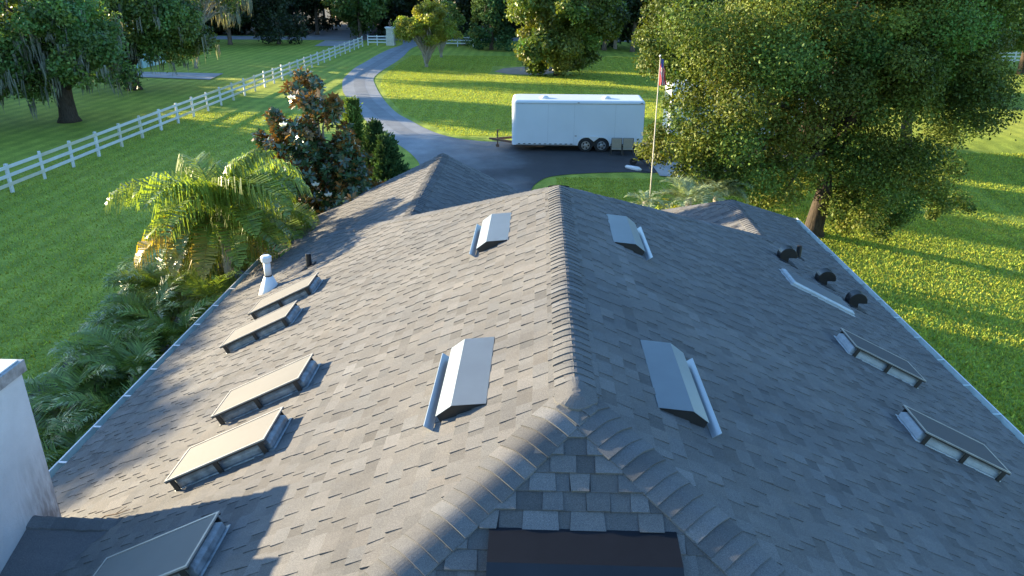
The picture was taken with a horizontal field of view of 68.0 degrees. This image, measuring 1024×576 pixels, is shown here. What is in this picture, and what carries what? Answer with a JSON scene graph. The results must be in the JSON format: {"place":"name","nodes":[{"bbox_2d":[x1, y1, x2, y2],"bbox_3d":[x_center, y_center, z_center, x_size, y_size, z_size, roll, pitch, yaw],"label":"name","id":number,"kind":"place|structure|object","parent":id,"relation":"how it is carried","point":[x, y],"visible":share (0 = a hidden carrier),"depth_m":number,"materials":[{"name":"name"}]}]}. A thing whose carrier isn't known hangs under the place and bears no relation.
{"place":"outdoors","nodes":[
{"label":"outdoors","id":0,"kind":"place"},
{"bbox_2d":[133,28,165,67],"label":"shed","id":1,"kind":"structure","parent":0,"point":[144,64],"depth_m":79.00,"materials":[{"name":"white"}]},
{"bbox_2d":[0,111,301,410],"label":"grass","id":2,"kind":"structure","parent":0,"point":[101,218],"depth_m":31.37,"materials":[{"name":"green plant"}]},
{"bbox_2d":[315,40,356,45],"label":"culvert apron","id":3,"kind":"object","parent":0,"point":[331,42],"visible":0.83,"depth_m":106.26,"materials":[{"name":"concrete"}]},
{"bbox_2d":[307,21,370,36],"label":"side road","id":4,"kind":"structure","parent":0,"point":[342,31],"depth_m":124.82,"materials":[{"name":"grey asphalt"}]},
{"bbox_2d":[217,9,648,37],"bbox_3d":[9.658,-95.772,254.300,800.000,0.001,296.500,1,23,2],"label":"forest floor","id":5,"kind":"structure","parent":0,"point":[312,31],"depth_m":126.84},
{"bbox_2d":[209,36,688,41],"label":"road","id":6,"kind":"structure","parent":0,"point":[308,38],"depth_m":113.74,"materials":[{"name":"grey asphalt"}]},
{"bbox_2d":[0,153,1023,575],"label":"house","id":7,"kind":"structure","parent":0,"point":[442,365],"depth_m":7.76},
{"bbox_2d":[101,506,129,517],"bbox_3d":[-4.278,2.426,8.151,0.508,0.268,0.104,4,23,8],"label":"twig","id":8,"kind":"object","parent":7,"relation":"on","point":[116,513],"visible":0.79,"depth_m":8.12,"materials":[{"name":"brown wood"}]},
{"bbox_2d":[0,35,1023,433],"bbox_3d":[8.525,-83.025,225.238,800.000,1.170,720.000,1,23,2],"label":"ground","id":9,"kind":"structure","parent":0,"point":[24,135],"depth_m":41.93,"materials":[{"name":"green plant"}]},
{"bbox_2d":[0,0,147,123],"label":"mossy oak","id":10,"kind":"object","parent":9,"relation":"on","point":[62,47],"visible":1,"depth_m":47.11,"materials":[{"name":"green plant"}]},
{"bbox_2d":[28,268,246,460],"bbox_3d":[-7.950,1.407,20.684,6.980,0.001,24.067,3,23,6],"label":"planting bed","id":11,"kind":"object","parent":9,"relation":"on","point":[101,338],"depth_m":19.30,"materials":[{"name":"brown soil"}]},
{"bbox_2d":[28,392,102,464],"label":"date palm","id":12,"kind":"object","parent":11,"relation":"on","point":[44,433],"visible":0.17,"depth_m":13.79,"materials":[{"name":"green plant"}]},
{"bbox_2d":[40,407,95,469],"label":"date palm","id":13,"kind":"object","parent":11,"relation":"on","point":[66,445],"visible":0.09,"depth_m":13.19,"materials":[{"name":"green plant"}]},
{"bbox_2d":[23,350,131,449],"bbox_3d":[-8.792,2.496,15.234,2.472,2.433,2.521,1,23,2],"label":"date palm","id":14,"kind":"object","parent":11,"relation":"on","point":[75,378],"visible":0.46,"depth_m":14.97,"materials":[{"name":"green plant"}]},
{"bbox_2d":[51,366,149,438],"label":"date palm","id":15,"kind":"object","parent":11,"relation":"on","point":[98,410],"visible":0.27,"depth_m":13.83,"materials":[{"name":"green plant"}]},
{"bbox_2d":[46,316,169,411],"bbox_3d":[-8.754,1.858,16.592,2.566,2.568,2.526,16,28,34],"label":"date palm","id":16,"kind":"object","parent":11,"relation":"on","point":[82,347],"visible":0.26,"depth_m":16.16,"materials":[{"name":"green plant"}]},
{"bbox_2d":[67,318,164,411],"bbox_3d":[-7.719,2.244,15.657,2.706,2.580,2.782,1,23,2],"label":"date palm","id":17,"kind":"object","parent":11,"relation":"on","point":[125,362],"visible":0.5,"depth_m":15.42,"materials":[{"name":"green plant"}]},
{"bbox_2d":[77,269,206,353],"bbox_3d":[-8.406,1.191,17.792,2.863,2.878,2.673,1,23,2],"label":"date palm","id":18,"kind":"object","parent":11,"relation":"on","point":[109,313],"visible":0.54,"depth_m":17.38,"materials":[{"name":"green plant"}]},
{"bbox_2d":[102,248,219,341],"bbox_3d":[-8.476,0.681,18.954,2.718,2.926,2.460,10,25,23],"label":"date palm","id":19,"kind":"object","parent":11,"relation":"on","point":[146,279],"visible":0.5,"depth_m":18.30,"materials":[{"name":"green plant"}]},
{"bbox_2d":[117,236,213,322],"bbox_3d":[-8.861,0.103,20.297,2.613,2.960,2.859,1,23,2],"label":"date palm","id":20,"kind":"object","parent":11,"relation":"on","point":[154,260],"visible":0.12,"depth_m":19.39,"materials":[{"name":"green plant"}]},
{"bbox_2d":[111,294,222,365],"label":"date palm","id":21,"kind":"object","parent":11,"relation":"on","point":[169,333],"visible":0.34,"depth_m":16.40,"materials":[{"name":"green plant"}]},
{"bbox_2d":[152,266,242,325],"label":"date palm","id":22,"kind":"object","parent":11,"relation":"on","point":[203,289],"visible":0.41,"depth_m":17.77,"materials":[{"name":"green plant"}]},
{"bbox_2d":[104,148,312,282],"bbox_3d":[-7.097,-0.599,18.616,4.561,5.557,4.552,1,23,2],"label":"queen palm","id":23,"kind":"object","parent":11,"relation":"on","point":[187,214],"visible":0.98,"depth_m":17.18,"materials":[{"name":"green plant"}]},
{"bbox_2d":[158,235,262,290],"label":"date palm","id":24,"kind":"object","parent":11,"relation":"on","point":[221,270],"visible":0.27,"depth_m":19.08,"materials":[{"name":"green plant"}]},
{"bbox_2d":[211,206,303,275],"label":"date palm","id":25,"kind":"object","parent":11,"relation":"on","point":[255,240],"visible":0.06,"depth_m":19.94,"materials":[{"name":"green plant"}]},
{"bbox_2d":[209,194,319,249],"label":"queen palm","id":26,"kind":"object","parent":11,"relation":"on","point":[301,212],"visible":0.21,"depth_m":19.96,"materials":[{"name":"green plant"}]},
{"bbox_2d":[251,65,386,231],"bbox_3d":[-5.577,-3.167,23.158,4.428,6.861,3.540,10,25,23],"label":"magnolia tree","id":27,"kind":"object","parent":11,"relation":"on","point":[302,145],"visible":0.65,"depth_m":22.07,"materials":[{"name":"green plant"}]},
{"bbox_2d":[340,95,365,166],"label":"cedar tree","id":28,"kind":"object","parent":11,"relation":"on","point":[353,115],"visible":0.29,"depth_m":26.28,"materials":[{"name":"green plant"}]},
{"bbox_2d":[359,117,387,182],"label":"cedar tree","id":29,"kind":"object","parent":11,"relation":"on","point":[373,128],"visible":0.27,"depth_m":25.77,"materials":[{"name":"green plant"}]},
{"bbox_2d":[368,130,409,181],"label":"cedar tree","id":30,"kind":"object","parent":11,"relation":"on","point":[388,165],"visible":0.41,"depth_m":25.41,"materials":[{"name":"green plant"}]},
{"bbox_2d":[78,0,221,90],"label":"mossy oak","id":31,"kind":"object","parent":9,"relation":"on","point":[169,28],"visible":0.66,"depth_m":60.91,"materials":[{"name":"green plant"}]},
{"bbox_2d":[138,72,222,79],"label":"concrete slab","id":32,"kind":"structure","parent":9,"relation":"on","point":[209,76],"depth_m":72.70,"materials":[{"name":"grey concrete"}]},
{"bbox_2d":[0,36,362,192],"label":"rail fence","id":33,"kind":"object","parent":9,"relation":"on","point":[39,155],"visible":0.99,"depth_m":45.55,"materials":[{"name":"paint"}]},
{"bbox_2d":[186,0,252,68],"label":"oak","id":34,"kind":"object","parent":9,"relation":"on","point":[229,14],"visible":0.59,"depth_m":76.45,"materials":[{"name":"green plant"}]},
{"bbox_2d":[199,0,259,44],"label":"oak tree","id":35,"kind":"object","parent":9,"relation":"on","point":[245,15],"visible":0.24,"depth_m":102.75,"materials":[{"name":"green plant"}]},
{"bbox_2d":[249,0,308,43],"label":"conifer","id":36,"kind":"object","parent":9,"relation":"on","point":[273,8],"visible":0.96,"depth_m":102.75,"materials":[{"name":"green plant"}]},
{"bbox_2d":[288,0,328,34],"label":"oak tree","id":37,"kind":"object","parent":9,"relation":"on","point":[311,7],"visible":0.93,"depth_m":119.28,"materials":[{"name":"green plant"}]},
{"bbox_2d":[321,0,393,37],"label":"oak tree","id":38,"kind":"object","parent":9,"relation":"on","point":[360,16],"visible":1,"depth_m":110.56,"materials":[{"name":"green plant"}]},
{"bbox_2d":[367,35,386,44],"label":"rail fence","id":39,"kind":"object","parent":9,"relation":"on","point":[377,39],"visible":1,"depth_m":103.20,"materials":[{"name":"paint"}]},
{"bbox_2d":[384,20,395,45],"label":"gate pillar","id":40,"kind":"structure","parent":9,"relation":"on","point":[390,38],"depth_m":102.86,"materials":[{"name":"beige paint"}]},
{"bbox_2d":[392,0,437,17],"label":"oak tree","id":41,"kind":"object","parent":9,"relation":"on","point":[409,5],"visible":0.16,"depth_m":111.64,"materials":[{"name":"green plant"}]},
{"bbox_2d":[390,0,462,66],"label":"tree","id":42,"kind":"object","parent":9,"relation":"on","point":[427,25],"visible":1,"depth_m":77.70,"materials":[{"name":"green plant"}]},
{"bbox_2d":[437,0,467,57],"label":"tree","id":43,"kind":"object","parent":9,"relation":"on","point":[453,14],"visible":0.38,"depth_m":87.29,"materials":[{"name":"green plant"}]},
{"bbox_2d":[446,37,473,46],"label":"rail fence","id":44,"kind":"object","parent":9,"relation":"on","point":[457,43],"visible":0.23,"depth_m":101.99,"materials":[{"name":"paint"}]},
{"bbox_2d":[435,0,486,44],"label":"oak tree","id":45,"kind":"object","parent":9,"relation":"on","point":[465,9],"visible":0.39,"depth_m":100.99,"materials":[{"name":"green plant"}]},
{"bbox_2d":[203,0,731,48],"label":"woodland","id":46,"kind":"object","parent":9,"relation":"on","point":[394,13],"visible":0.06,"depth_m":116.52,"materials":[{"name":"green plant"}]},
{"bbox_2d":[462,0,515,51],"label":"conifer","id":47,"kind":"object","parent":9,"relation":"on","point":[498,26],"visible":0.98,"depth_m":95.91,"materials":[{"name":"green plant"}]},
{"bbox_2d":[498,0,531,36],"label":"oak tree","id":48,"kind":"object","parent":9,"relation":"on","point":[520,24],"visible":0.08,"depth_m":96.38,"materials":[{"name":"green plant"}]},
{"bbox_2d":[494,67,553,74],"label":"dirt patch","id":49,"kind":"object","parent":9,"relation":"on","point":[517,70],"visible":0.42,"depth_m":76.75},
{"bbox_2d":[502,0,632,77],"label":"bushy tree","id":50,"kind":"object","parent":9,"relation":"on","point":[555,33],"visible":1,"depth_m":70.31,"materials":[{"name":"green plant"}]},
{"bbox_2d":[601,7,637,49],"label":"oak tree","id":51,"kind":"object","parent":9,"relation":"on","point":[604,46],"visible":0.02,"depth_m":97.59,"materials":[{"name":"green plant"}]},
{"bbox_2d":[624,190,664,208],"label":"silver palm","id":52,"kind":"object","parent":9,"relation":"on","point":[647,201],"visible":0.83,"depth_m":25.18,"materials":[{"name":"green plant"}]},
{"bbox_2d":[622,0,667,51],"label":"oak tree","id":53,"kind":"object","parent":9,"relation":"on","point":[633,5],"visible":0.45,"depth_m":92.77,"materials":[{"name":"green plant"}]},
{"bbox_2d":[649,54,661,197],"bbox_3d":[4.847,-4.463,26.135,0.067,6.880,0.070,1,23,2],"label":"flagpole","id":54,"kind":"object","parent":9,"relation":"on","point":[660,55],"visible":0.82,"depth_m":25.75,"materials":[{"name":"white metal"}]},
{"bbox_2d":[659,59,666,84],"bbox_3d":[5.000,-7.122,25.004,0.270,0.860,0.142,1,23,2],"label":"flag","id":55,"kind":"object","parent":54,"relation":"hanging from","point":[662,76],"visible":1,"depth_m":25.05,"materials":[{"name":"multicoloured fabric"}]},
{"bbox_2d":[655,198,679,209],"bbox_3d":[5.298,-1.975,26.123,1.946,2.399,1.672,1,23,2],"label":"shrub","id":56,"kind":"object","parent":9,"relation":"on","point":[667,199],"visible":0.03,"depth_m":25.70,"materials":[{"name":"green plant"}]},
{"bbox_2d":[651,175,724,209],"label":"silver palm","id":57,"kind":"object","parent":9,"relation":"on","point":[705,194],"visible":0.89,"depth_m":25.00,"materials":[{"name":"green plant"}]},
{"bbox_2d":[693,171,753,203],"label":"silver palm","id":58,"kind":"object","parent":9,"relation":"on","point":[720,184],"visible":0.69,"depth_m":25.60,"materials":[{"name":"green plant"}]},
{"bbox_2d":[631,0,1023,243],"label":"oak tree","id":59,"kind":"object","parent":9,"relation":"on","point":[903,56],"visible":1,"depth_m":25.51,"materials":[{"name":"green plant"}]},
{"bbox_2d":[821,0,1023,150],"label":"oak tree","id":60,"kind":"object","parent":9,"relation":"on","point":[1020,36],"visible":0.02,"depth_m":36.61,"materials":[{"name":"green plant"}]},
{"bbox_2d":[992,51,1021,61],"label":"rail fence","id":61,"kind":"object","parent":9,"relation":"on","point":[1016,53],"visible":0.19,"depth_m":84.08,"materials":[{"name":"paint"}]},
{"bbox_2d":[1010,34,1023,54],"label":"oak tree","id":62,"kind":"object","parent":9,"relation":"on","point":[1021,47],"depth_m":56.36,"materials":[{"name":"green plant"}]},
{"bbox_2d":[1017,51,1023,74],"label":"oak tree","id":63,"kind":"object","parent":9,"relation":"on","point":[1021,61],"depth_m":75.33,"materials":[{"name":"brown plant"}]},
{"bbox_2d":[381,55,685,137],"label":"grass","id":64,"kind":"structure","parent":0,"point":[468,113],"depth_m":66.72,"materials":[{"name":"green plant"}]},
{"bbox_2d":[342,40,789,191],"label":"driveway","id":65,"kind":"structure","parent":0,"point":[523,168],"depth_m":42.01,"materials":[{"name":"grey asphalt"}]},
{"bbox_2d":[354,47,419,135],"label":"tyre track","id":66,"kind":"structure","parent":65,"relation":"on","point":[381,113],"depth_m":59.12,"materials":[{"name":"concrete"}]},
{"bbox_2d":[489,94,644,151],"bbox_3d":[2.995,-9.444,43.057,8.642,2.960,2.560,1,23,2],"label":"enclosed trailer","id":67,"kind":"object","parent":65,"relation":"on","point":[587,122],"visible":0.94,"depth_m":41.95,"materials":[{"name":"metal"}]},
{"bbox_2d":[610,138,622,155],"bbox_3d":[5.731,-7.795,41.676,0.618,0.998,0.552,1,23,2],"label":"patio chair","id":68,"kind":"object","parent":65,"relation":"on","point":[615,144],"visible":1,"depth_m":41.44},
{"bbox_2d":[622,138,633,155],"bbox_3d":[6.350,-7.785,41.656,0.618,0.998,0.552,1,23,2],"label":"patio chair","id":69,"kind":"object","parent":65,"relation":"on","point":[628,144],"visible":0.94,"depth_m":41.39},
{"bbox_2d":[625,165,652,172],"bbox_3d":[6.404,-6.020,38.501,0.260,0.260,1.689,-19,29,-38],"label":"folded umbrella","id":70,"kind":"object","parent":65,"relation":"on","point":[636,168],"visible":1,"depth_m":38.53,"materials":[{"name":"fabric"}]},
{"bbox_2d":[653,161,704,176],"bbox_3d":[8.688,-6.085,38.751,2.900,0.001,4.000,1,23,2],"label":"concrete pad","id":71,"kind":"object","parent":65,"relation":"on","point":[662,171],"visible":0.17,"depth_m":38.60,"materials":[{"name":"grey concrete"}]},
{"bbox_2d":[662,80,820,136],"bbox_3d":[13.508,-10.494,45.146,8.615,3.346,2.470,1,23,2],"label":"motorhome","id":72,"kind":"object","parent":65,"relation":"on","point":[668,94],"visible":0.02,"depth_m":44.23,"materials":[{"name":"white paint"}]},
{"bbox_2d":[556,177,710,209],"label":"grass","id":73,"kind":"structure","parent":0,"point":[618,183],"depth_m":35.66,"materials":[{"name":"green plant"}]},
{"bbox_2d":[629,152,648,165],"bbox_3d":[6.931,-6.716,39.532,1.598,0.664,0.654,1,23,2],"label":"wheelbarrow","id":74,"kind":"object","parent":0,"point":[632,161],"visible":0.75,"depth_m":39.53,"materials":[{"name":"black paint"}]},
{"bbox_2d":[679,151,1023,434],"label":"grass","id":75,"kind":"structure","parent":0,"point":[940,290],"depth_m":26.97,"materials":[{"name":"green plant"}]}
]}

